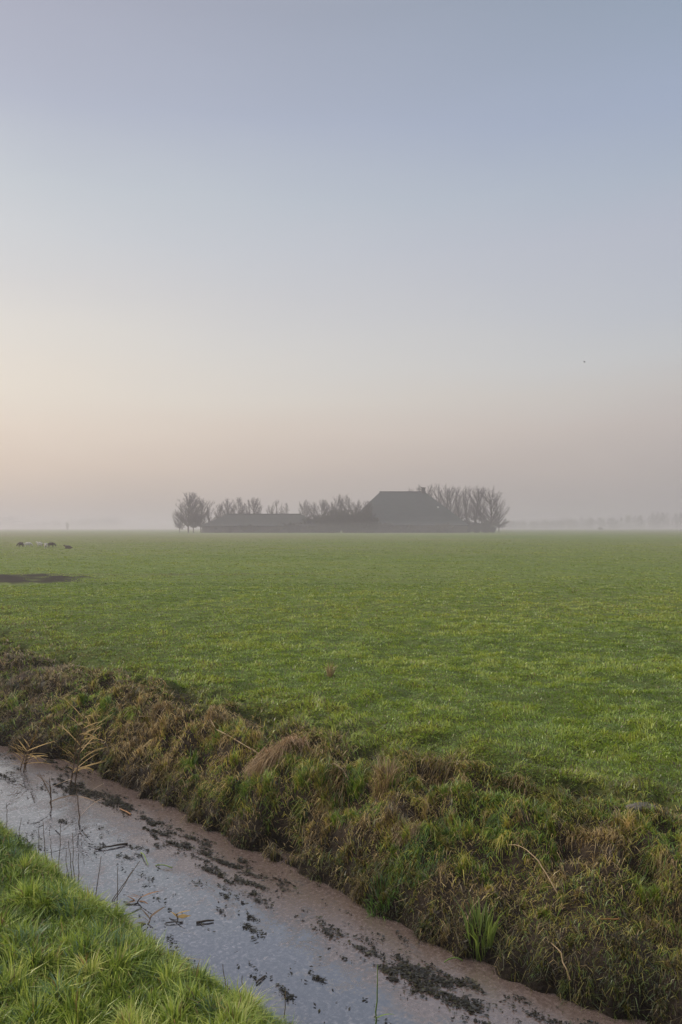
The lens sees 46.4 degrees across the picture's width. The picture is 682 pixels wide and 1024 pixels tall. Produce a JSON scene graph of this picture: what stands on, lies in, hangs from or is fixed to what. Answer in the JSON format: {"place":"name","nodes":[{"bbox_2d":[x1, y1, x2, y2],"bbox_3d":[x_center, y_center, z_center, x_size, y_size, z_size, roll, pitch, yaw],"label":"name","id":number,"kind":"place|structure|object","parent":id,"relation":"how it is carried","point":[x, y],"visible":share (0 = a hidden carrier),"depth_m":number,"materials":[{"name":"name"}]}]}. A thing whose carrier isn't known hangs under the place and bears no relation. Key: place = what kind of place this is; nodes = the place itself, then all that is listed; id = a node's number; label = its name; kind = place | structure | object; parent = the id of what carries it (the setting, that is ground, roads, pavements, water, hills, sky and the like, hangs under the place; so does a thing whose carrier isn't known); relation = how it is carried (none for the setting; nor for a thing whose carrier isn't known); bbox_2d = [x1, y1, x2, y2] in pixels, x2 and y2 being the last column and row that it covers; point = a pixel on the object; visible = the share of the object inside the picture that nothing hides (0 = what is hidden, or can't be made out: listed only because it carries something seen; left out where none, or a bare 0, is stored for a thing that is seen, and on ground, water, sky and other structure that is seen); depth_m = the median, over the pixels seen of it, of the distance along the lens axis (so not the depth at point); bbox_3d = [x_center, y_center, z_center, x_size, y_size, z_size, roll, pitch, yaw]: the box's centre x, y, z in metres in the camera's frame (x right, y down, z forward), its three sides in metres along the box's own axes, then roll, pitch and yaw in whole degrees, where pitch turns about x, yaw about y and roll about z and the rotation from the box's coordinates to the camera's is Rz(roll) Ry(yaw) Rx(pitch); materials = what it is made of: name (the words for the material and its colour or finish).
{"place":"outdoors","nodes":[
{"label":"outdoors","id":0,"kind":"place"},
{"bbox_2d":[0,816,308,1023],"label":"bank grass","id":1,"kind":"structure","parent":0,"point":[120,949],"depth_m":2.96,"materials":[{"name":"green plant"}]},
{"bbox_2d":[0,746,649,1023],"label":"water","id":2,"kind":"structure","parent":0,"point":[283,945],"depth_m":4.97,"materials":[{"name":"grey liquid"}]},
{"bbox_2d":[0,728,54,771],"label":"reed plant","id":3,"kind":"object","parent":2,"relation":"on","point":[26,755],"visible":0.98,"depth_m":8.04,"materials":[{"name":"beige plant"}]},
{"bbox_2d":[30,771,76,807],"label":"reed plant","id":4,"kind":"object","parent":2,"relation":"on","point":[51,801],"visible":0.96,"depth_m":6.96,"materials":[{"name":"brown plant"}]},
{"bbox_2d":[68,841,71,878],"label":"dry stalk","id":5,"kind":"object","parent":2,"relation":"on","point":[70,859],"visible":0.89,"depth_m":5.51,"materials":[{"name":"brown plant"}]},
{"bbox_2d":[72,833,74,878],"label":"dry stalk","id":6,"kind":"object","parent":2,"relation":"on","point":[73,856],"visible":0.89,"depth_m":5.50,"materials":[{"name":"brown plant"}]},
{"bbox_2d":[48,696,109,785],"bbox_3d":[-2.478,2.188,7.540,0.606,0.865,0.306,0,-1,0],"label":"reed plant","id":7,"kind":"object","parent":2,"relation":"on","point":[78,761],"visible":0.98,"depth_m":7.53,"materials":[{"name":"beige plant"}]},
{"bbox_2d":[59,783,103,823],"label":"reed plant","id":8,"kind":"object","parent":2,"relation":"on","point":[78,804],"visible":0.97,"depth_m":6.58,"materials":[{"name":"brown plant"}]},
{"bbox_2d":[94,842,127,850],"bbox_3d":[-1.753,2.551,6.074,0.252,0.020,0.016,1,-1,-29],"label":"floating stick","id":9,"kind":"object","parent":2,"relation":"on","point":[113,845],"visible":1,"depth_m":6.08,"materials":[{"name":"brown wood"}]},
{"bbox_2d":[116,868,117,905],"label":"dry stalk","id":10,"kind":"object","parent":2,"relation":"on","point":[117,886],"visible":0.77,"depth_m":5.03,"materials":[{"name":"brown plant"}]},
{"bbox_2d":[114,861,139,900],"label":"leaning stalk","id":11,"kind":"object","parent":2,"relation":"on","point":[126,881],"visible":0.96,"depth_m":5.23,"materials":[{"name":"brown plant"}]},
{"bbox_2d":[125,891,158,903],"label":"reed plant","id":12,"kind":"object","parent":2,"relation":"on","point":[140,897],"visible":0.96,"depth_m":5.19,"materials":[{"name":"orange plant"}]},
{"bbox_2d":[139,907,163,924],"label":"reed plant","id":13,"kind":"object","parent":2,"relation":"on","point":[154,913],"visible":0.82,"depth_m":4.93,"materials":[{"name":"brown plant"}]},
{"bbox_2d":[169,910,190,918],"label":"reed plant","id":14,"kind":"object","parent":2,"relation":"on","point":[182,916],"visible":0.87,"depth_m":4.97,"materials":[{"name":"plant"}]},
{"bbox_2d":[196,919,213,923],"bbox_3d":[-0.840,2.530,4.921,0.109,0.018,0.015,0,-1,-12],"label":"floating stick","id":15,"kind":"object","parent":2,"relation":"on","point":[201,921],"visible":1,"depth_m":4.92,"materials":[{"name":"brown wood"}]},
{"bbox_2d":[0,754,598,1023],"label":"floating weed","id":16,"kind":"object","parent":2,"relation":"on","point":[429,983],"visible":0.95,"depth_m":4.75,"materials":[{"name":"brown plant"}]},
{"bbox_2d":[375,964,387,1023],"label":"flowering grass","id":17,"kind":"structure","parent":2,"relation":"on","point":[376,1017],"depth_m":3.71,"materials":[{"name":"green plant"}]},
{"bbox_2d":[0,528,681,1023],"bbox_3d":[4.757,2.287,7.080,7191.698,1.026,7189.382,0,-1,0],"label":"ground","id":18,"kind":"structure","parent":0,"point":[516,536],"depth_m":8.60,"materials":[{"name":"green plant"}]},
{"bbox_2d":[0,664,57,698],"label":"grass tuft","id":19,"kind":"object","parent":18,"relation":"on","point":[23,678],"visible":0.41,"depth_m":10.05,"materials":[{"name":"plant"}]},
{"bbox_2d":[122,700,172,735],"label":"grass tuft","id":20,"kind":"object","parent":18,"relation":"on","point":[155,713],"visible":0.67,"depth_m":8.16,"materials":[{"name":"plant"}]},
{"bbox_2d":[172,504,185,532],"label":"bare tree","id":21,"kind":"object","parent":18,"relation":"on","point":[179,524],"visible":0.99,"depth_m":285.46,"materials":[{"name":"grey plant"}]},
{"bbox_2d":[175,492,200,532],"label":"bare tree","id":22,"kind":"object","parent":18,"relation":"on","point":[188,519],"visible":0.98,"depth_m":286.49,"materials":[{"name":"grey plant"}]},
{"bbox_2d":[189,500,200,532],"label":"bare tree","id":23,"kind":"object","parent":18,"relation":"on","point":[193,526],"visible":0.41,"depth_m":291.66,"materials":[{"name":"grey plant"}]},
{"bbox_2d":[191,498,209,532],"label":"bare tree","id":24,"kind":"object","parent":18,"relation":"on","point":[203,516],"visible":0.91,"depth_m":289.03,"materials":[{"name":"grey plant"}]},
{"bbox_2d":[203,526,213,532],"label":"shrub","id":25,"kind":"object","parent":18,"relation":"on","point":[209,529],"visible":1,"depth_m":279.40,"materials":[{"name":"grey plant"}]},
{"bbox_2d":[206,501,217,521],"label":"bare tree","id":26,"kind":"object","parent":18,"relation":"on","point":[209,519],"visible":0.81,"depth_m":294.20,"materials":[{"name":"grey plant"}]},
{"bbox_2d":[213,503,225,518],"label":"bare tree","id":27,"kind":"object","parent":18,"relation":"on","point":[221,514],"visible":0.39,"depth_m":299.34,"materials":[{"name":"grey plant"}]},
{"bbox_2d":[216,526,235,532],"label":"shrub","id":28,"kind":"object","parent":18,"relation":"on","point":[227,529],"visible":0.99,"depth_m":278.10,"materials":[{"name":"grey plant"}]},
{"bbox_2d":[222,498,236,514],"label":"bare tree","id":29,"kind":"object","parent":18,"relation":"on","point":[227,507],"visible":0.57,"depth_m":300.90,"materials":[{"name":"grey plant"}]},
{"bbox_2d":[210,708,256,752],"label":"dead stalk","id":30,"kind":"object","parent":18,"relation":"on","point":[228,735],"visible":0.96,"depth_m":7.06,"materials":[{"name":"plant"}]},
{"bbox_2d":[232,497,245,513],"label":"bare tree","id":31,"kind":"object","parent":18,"relation":"on","point":[240,511],"visible":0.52,"depth_m":302.18,"materials":[{"name":"grey plant"}]},
{"bbox_2d":[241,499,250,513],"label":"bare tree","id":32,"kind":"object","parent":18,"relation":"on","point":[248,512],"visible":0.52,"depth_m":303.66,"materials":[{"name":"grey plant"}]},
{"bbox_2d":[236,524,261,532],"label":"shrub","id":33,"kind":"object","parent":18,"relation":"on","point":[248,529],"visible":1,"depth_m":277.68,"materials":[{"name":"grey plant"}]},
{"bbox_2d":[246,497,262,513],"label":"bare tree","id":34,"kind":"object","parent":18,"relation":"on","point":[255,505],"visible":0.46,"depth_m":302.22,"materials":[{"name":"grey plant"}]},
{"bbox_2d":[201,514,318,532],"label":"barn","id":35,"kind":"structure","parent":18,"relation":"on","point":[259,520],"depth_m":281.99,"materials":[{"name":"brick"}]},
{"bbox_2d":[238,735,304,779],"bbox_3d":[-0.607,2.135,6.595,0.635,0.574,0.377,0,-1,0],"label":"grass tuft","id":36,"kind":"object","parent":18,"relation":"on","point":[257,766],"visible":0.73,"depth_m":6.58,"materials":[{"name":"brown plant"}]},
{"bbox_2d":[263,525,281,532],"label":"shrub","id":37,"kind":"object","parent":18,"relation":"on","point":[276,529],"visible":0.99,"depth_m":277.97,"materials":[{"name":"grey plant"}]},
{"bbox_2d":[271,499,281,513],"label":"bare tree","id":38,"kind":"object","parent":18,"relation":"on","point":[277,508],"visible":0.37,"depth_m":303.13,"materials":[{"name":"grey plant"}]},
{"bbox_2d":[280,503,288,513],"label":"bare tree","id":39,"kind":"object","parent":18,"relation":"on","point":[286,505],"visible":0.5,"depth_m":302.41,"materials":[{"name":"grey plant"}]},
{"bbox_2d":[258,734,319,773],"bbox_3d":[-0.421,2.068,6.572,0.569,0.453,0.306,0,-1,0],"label":"grass tuft","id":40,"kind":"object","parent":18,"relation":"on","point":[295,740],"visible":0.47,"depth_m":6.61,"materials":[{"name":"brown plant"}]},
{"bbox_2d":[282,522,302,532],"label":"shrub","id":41,"kind":"object","parent":18,"relation":"on","point":[290,528],"visible":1,"depth_m":278.16,"materials":[{"name":"grey plant"}]},
{"bbox_2d":[298,499,311,517],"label":"bare tree","id":42,"kind":"object","parent":18,"relation":"on","point":[304,509],"visible":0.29,"depth_m":299.74,"materials":[{"name":"grey plant"}]},
{"bbox_2d":[299,517,318,524],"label":"shrub","id":43,"kind":"object","parent":18,"relation":"on","point":[309,520],"visible":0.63,"depth_m":281.42,"materials":[{"name":"grey plant"}]},
{"bbox_2d":[307,503,320,518],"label":"bare tree","id":44,"kind":"object","parent":18,"relation":"on","point":[310,513],"visible":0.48,"depth_m":291.94,"materials":[{"name":"grey plant"}]},
{"bbox_2d":[305,514,322,524],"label":"shrub","id":45,"kind":"object","parent":18,"relation":"on","point":[316,518],"visible":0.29,"depth_m":283.91,"materials":[{"name":"grey plant"}]},
{"bbox_2d":[316,500,328,517],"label":"bare tree","id":46,"kind":"object","parent":18,"relation":"on","point":[323,505],"visible":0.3,"depth_m":299.86,"materials":[{"name":"grey plant"}]},
{"bbox_2d":[307,762,348,827],"bbox_3d":[-0.098,2.192,6.010,0.350,0.510,0.336,0,-1,-22],"label":"grass tuft","id":47,"kind":"object","parent":18,"relation":"on","point":[331,793],"visible":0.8,"depth_m":6.07,"materials":[{"name":"green plant"}]},
{"bbox_2d":[321,509,335,532],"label":"shrub","id":48,"kind":"object","parent":18,"relation":"on","point":[327,520],"visible":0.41,"depth_m":281.55,"materials":[{"name":"grey plant"}]},
{"bbox_2d":[322,502,337,517],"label":"bare tree","id":49,"kind":"object","parent":18,"relation":"on","point":[329,507],"visible":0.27,"depth_m":295.67,"materials":[{"name":"grey plant"}]},
{"bbox_2d":[325,661,340,676],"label":"grass tuft","id":50,"kind":"object","parent":18,"relation":"on","point":[330,672],"visible":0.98,"depth_m":9.61,"materials":[{"name":"brown plant"}]},
{"bbox_2d":[327,508,347,532],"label":"shrub","id":51,"kind":"object","parent":18,"relation":"on","point":[333,516],"visible":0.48,"depth_m":283.90,"materials":[{"name":"grey plant"}]},
{"bbox_2d":[332,495,344,511],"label":"bare tree","id":52,"kind":"object","parent":18,"relation":"on","point":[340,502],"visible":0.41,"depth_m":297.58,"materials":[{"name":"grey plant"}]},
{"bbox_2d":[0,537,681,846],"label":"field grass","id":53,"kind":"structure","parent":18,"relation":"on","point":[561,731],"depth_m":11.75,"materials":[{"name":"green plant"}]},
{"bbox_2d":[0,638,681,1023],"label":"bank grass","id":54,"kind":"structure","parent":18,"relation":"on","point":[314,772],"depth_m":5.59,"materials":[{"name":"green plant"}]},
{"bbox_2d":[453,890,509,961],"bbox_3d":[0.779,2.366,4.550,0.276,0.349,0.294,1,-1,-29],"label":"grass tuft","id":55,"kind":"object","parent":54,"relation":"on","point":[477,915],"visible":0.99,"depth_m":4.56,"materials":[{"name":"green plant"}]},
{"bbox_2d":[510,844,563,905],"bbox_3d":[1.159,2.153,4.771,0.013,0.209,0.506,1,-1,-26],"label":"dead stalk","id":56,"kind":"object","parent":54,"relation":"on","point":[542,868],"visible":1,"depth_m":4.70,"materials":[{"name":"plant"}]},
{"bbox_2d":[337,508,353,532],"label":"shrub","id":57,"kind":"object","parent":18,"relation":"on","point":[344,519],"visible":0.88,"depth_m":281.50,"materials":[{"name":"grey plant"}]},
{"bbox_2d":[341,495,351,514],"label":"bare tree","id":58,"kind":"object","parent":18,"relation":"on","point":[345,503],"visible":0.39,"depth_m":299.65,"materials":[{"name":"grey plant"}]},
{"bbox_2d":[348,499,365,526],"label":"bare tree","id":59,"kind":"object","parent":18,"relation":"on","point":[355,519],"visible":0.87,"depth_m":279.72,"materials":[{"name":"grey plant"}]},
{"bbox_2d":[358,501,373,525],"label":"bare tree","id":60,"kind":"object","parent":18,"relation":"on","point":[367,509],"visible":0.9,"depth_m":278.26,"materials":[{"name":"grey plant"}]},
{"bbox_2d":[358,511,379,532],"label":"shrub","id":61,"kind":"object","parent":18,"relation":"on","point":[367,530],"visible":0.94,"depth_m":277.44,"materials":[{"name":"grey plant"}]},
{"bbox_2d":[360,867,402,919],"bbox_3d":[0.269,2.420,5.075,0.359,0.261,0.384,0,-1,0],"label":"grass tuft","id":62,"kind":"object","parent":18,"relation":"on","point":[375,908],"visible":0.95,"depth_m":5.05,"materials":[{"name":"green plant"}]},
{"bbox_2d":[378,522,392,532],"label":"shrub","id":63,"kind":"object","parent":18,"relation":"on","point":[384,527],"visible":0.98,"depth_m":278.19,"materials":[{"name":"grey plant"}]},
{"bbox_2d":[364,751,409,797],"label":"grass tuft","id":64,"kind":"object","parent":18,"relation":"on","point":[390,771],"visible":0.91,"depth_m":5.91,"materials":[{"name":"brown plant"}]},
{"bbox_2d":[389,524,406,532],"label":"shrub","id":65,"kind":"object","parent":18,"relation":"on","point":[398,529],"visible":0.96,"depth_m":278.31,"materials":[{"name":"grey plant"}]},
{"bbox_2d":[387,818,423,851],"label":"grass tuft","id":66,"kind":"object","parent":18,"relation":"on","point":[401,832],"visible":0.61,"depth_m":5.32,"materials":[{"name":"green plant"}]},
{"bbox_2d":[350,487,468,532],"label":"farmhouse","id":67,"kind":"object","parent":18,"relation":"on","point":[422,507],"visible":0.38,"depth_m":288.90,"materials":[{"name":"brick"}]},
{"bbox_2d":[404,524,419,532],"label":"shrub","id":68,"kind":"object","parent":18,"relation":"on","point":[411,529],"visible":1,"depth_m":278.12,"materials":[{"name":"grey plant"}]},
{"bbox_2d":[395,825,445,890],"bbox_3d":[0.514,2.270,5.118,0.354,0.412,0.350,0,-1,0],"label":"grass tuft","id":69,"kind":"object","parent":18,"relation":"on","point":[424,864],"visible":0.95,"depth_m":5.13,"materials":[{"name":"green plant"}]},
{"bbox_2d":[417,525,436,532],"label":"shrub","id":70,"kind":"object","parent":18,"relation":"on","point":[425,529],"visible":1,"depth_m":277.53,"materials":[{"name":"grey plant"}]},
{"bbox_2d":[427,483,434,498],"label":"bare tree","id":71,"kind":"object","parent":18,"relation":"on","point":[430,492],"visible":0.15,"depth_m":320.92,"materials":[{"name":"grey plant"}]},
{"bbox_2d":[419,756,455,787],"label":"grass tuft","id":72,"kind":"object","parent":18,"relation":"on","point":[438,779],"visible":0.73,"depth_m":5.99,"materials":[{"name":"plant"}]},
{"bbox_2d":[433,485,441,503],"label":"bare tree","id":73,"kind":"object","parent":18,"relation":"on","point":[438,492],"visible":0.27,"depth_m":321.70,"materials":[{"name":"grey plant"}]},
{"bbox_2d":[439,484,449,508],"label":"bare tree","id":74,"kind":"object","parent":18,"relation":"on","point":[444,501],"visible":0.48,"depth_m":315.58,"materials":[{"name":"grey plant"}]},
{"bbox_2d":[446,486,456,514],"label":"bare tree","id":75,"kind":"object","parent":18,"relation":"on","point":[452,507],"visible":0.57,"depth_m":319.98,"materials":[{"name":"grey plant"}]},
{"bbox_2d":[453,488,466,519],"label":"bare tree","id":76,"kind":"object","parent":18,"relation":"on","point":[457,501],"visible":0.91,"depth_m":311.68,"materials":[{"name":"grey plant"}]},
{"bbox_2d":[462,486,471,520],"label":"bare tree","id":77,"kind":"object","parent":18,"relation":"on","point":[467,508],"visible":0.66,"depth_m":317.89,"materials":[{"name":"grey plant"}]},
{"bbox_2d":[467,486,481,521],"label":"bare tree","id":78,"kind":"object","parent":18,"relation":"on","point":[477,501],"visible":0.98,"depth_m":307.53,"materials":[{"name":"grey plant"}]},
{"bbox_2d":[469,521,484,532],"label":"shrub","id":79,"kind":"object","parent":18,"relation":"on","point":[475,528],"visible":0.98,"depth_m":289.11,"materials":[{"name":"grey plant"}]},
{"bbox_2d":[476,486,487,531],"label":"bare tree","id":80,"kind":"object","parent":18,"relation":"on","point":[482,490],"visible":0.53,"depth_m":311.99,"materials":[{"name":"grey plant"}]},
{"bbox_2d":[477,522,495,532],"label":"shrub","id":81,"kind":"object","parent":18,"relation":"on","point":[485,528],"visible":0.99,"depth_m":286.99,"materials":[{"name":"grey plant"}]},
{"bbox_2d":[473,488,505,526],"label":"bare tree","id":82,"kind":"object","parent":18,"relation":"on","point":[491,504],"visible":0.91,"depth_m":305.31,"materials":[{"name":"grey plant"}]},
{"bbox_2d":[489,524,497,532],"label":"shrub","id":83,"kind":"object","parent":18,"relation":"on","point":[493,530],"visible":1,"depth_m":286.39,"materials":[{"name":"grey plant"}]},
{"bbox_2d":[489,499,509,531],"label":"bare tree","id":84,"kind":"object","parent":18,"relation":"on","point":[500,525],"visible":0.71,"depth_m":309.60,"materials":[{"name":"grey plant"}]},
{"bbox_2d":[487,773,535,799],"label":"grass tuft","id":85,"kind":"object","parent":18,"relation":"on","point":[513,777],"visible":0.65,"depth_m":5.65,"materials":[{"name":"green plant"}]},
{"bbox_2d":[551,943,570,979],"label":"dead stalk","id":86,"kind":"object","parent":18,"relation":"on","point":[562,960],"visible":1,"depth_m":4.20,"materials":[{"name":"plant"}]},
{"bbox_2d":[500,511,681,528],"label":"wood","id":87,"kind":"object","parent":18,"relation":"on","point":[533,524],"visible":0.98,"depth_m":976.10,"materials":[{"name":"grey plant"}]},
{"bbox_2d":[599,918,618,919],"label":"dead stalk","id":88,"kind":"object","parent":18,"relation":"on","point":[609,918],"visible":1,"depth_m":4.35,"materials":[{"name":"orange plant"}]},
{"bbox_2d":[625,802,655,811],"bbox_3d":[1.923,1.887,5.097,0.200,0.044,0.123,0,-1,0],"label":"earth clod","id":89,"kind":"object","parent":18,"relation":"on","point":[639,806],"visible":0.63,"depth_m":5.08,"materials":[{"name":"brown soil"}]},
{"bbox_2d":[624,862,681,949],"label":"grass tuft","id":90,"kind":"object","parent":18,"relation":"on","point":[655,909],"visible":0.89,"depth_m":4.36,"materials":[{"name":"green plant"}]},
{"bbox_2d":[635,842,674,888],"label":"grass tuft","id":91,"kind":"object","parent":18,"relation":"on","point":[643,864],"visible":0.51,"depth_m":4.62,"materials":[{"name":"green plant"}]},
{"bbox_2d":[0,0,681,527],"label":"sky","id":92,"kind":"structure","parent":0,"point":[291,252],"materials":[{"name":"blue"}]}
]}

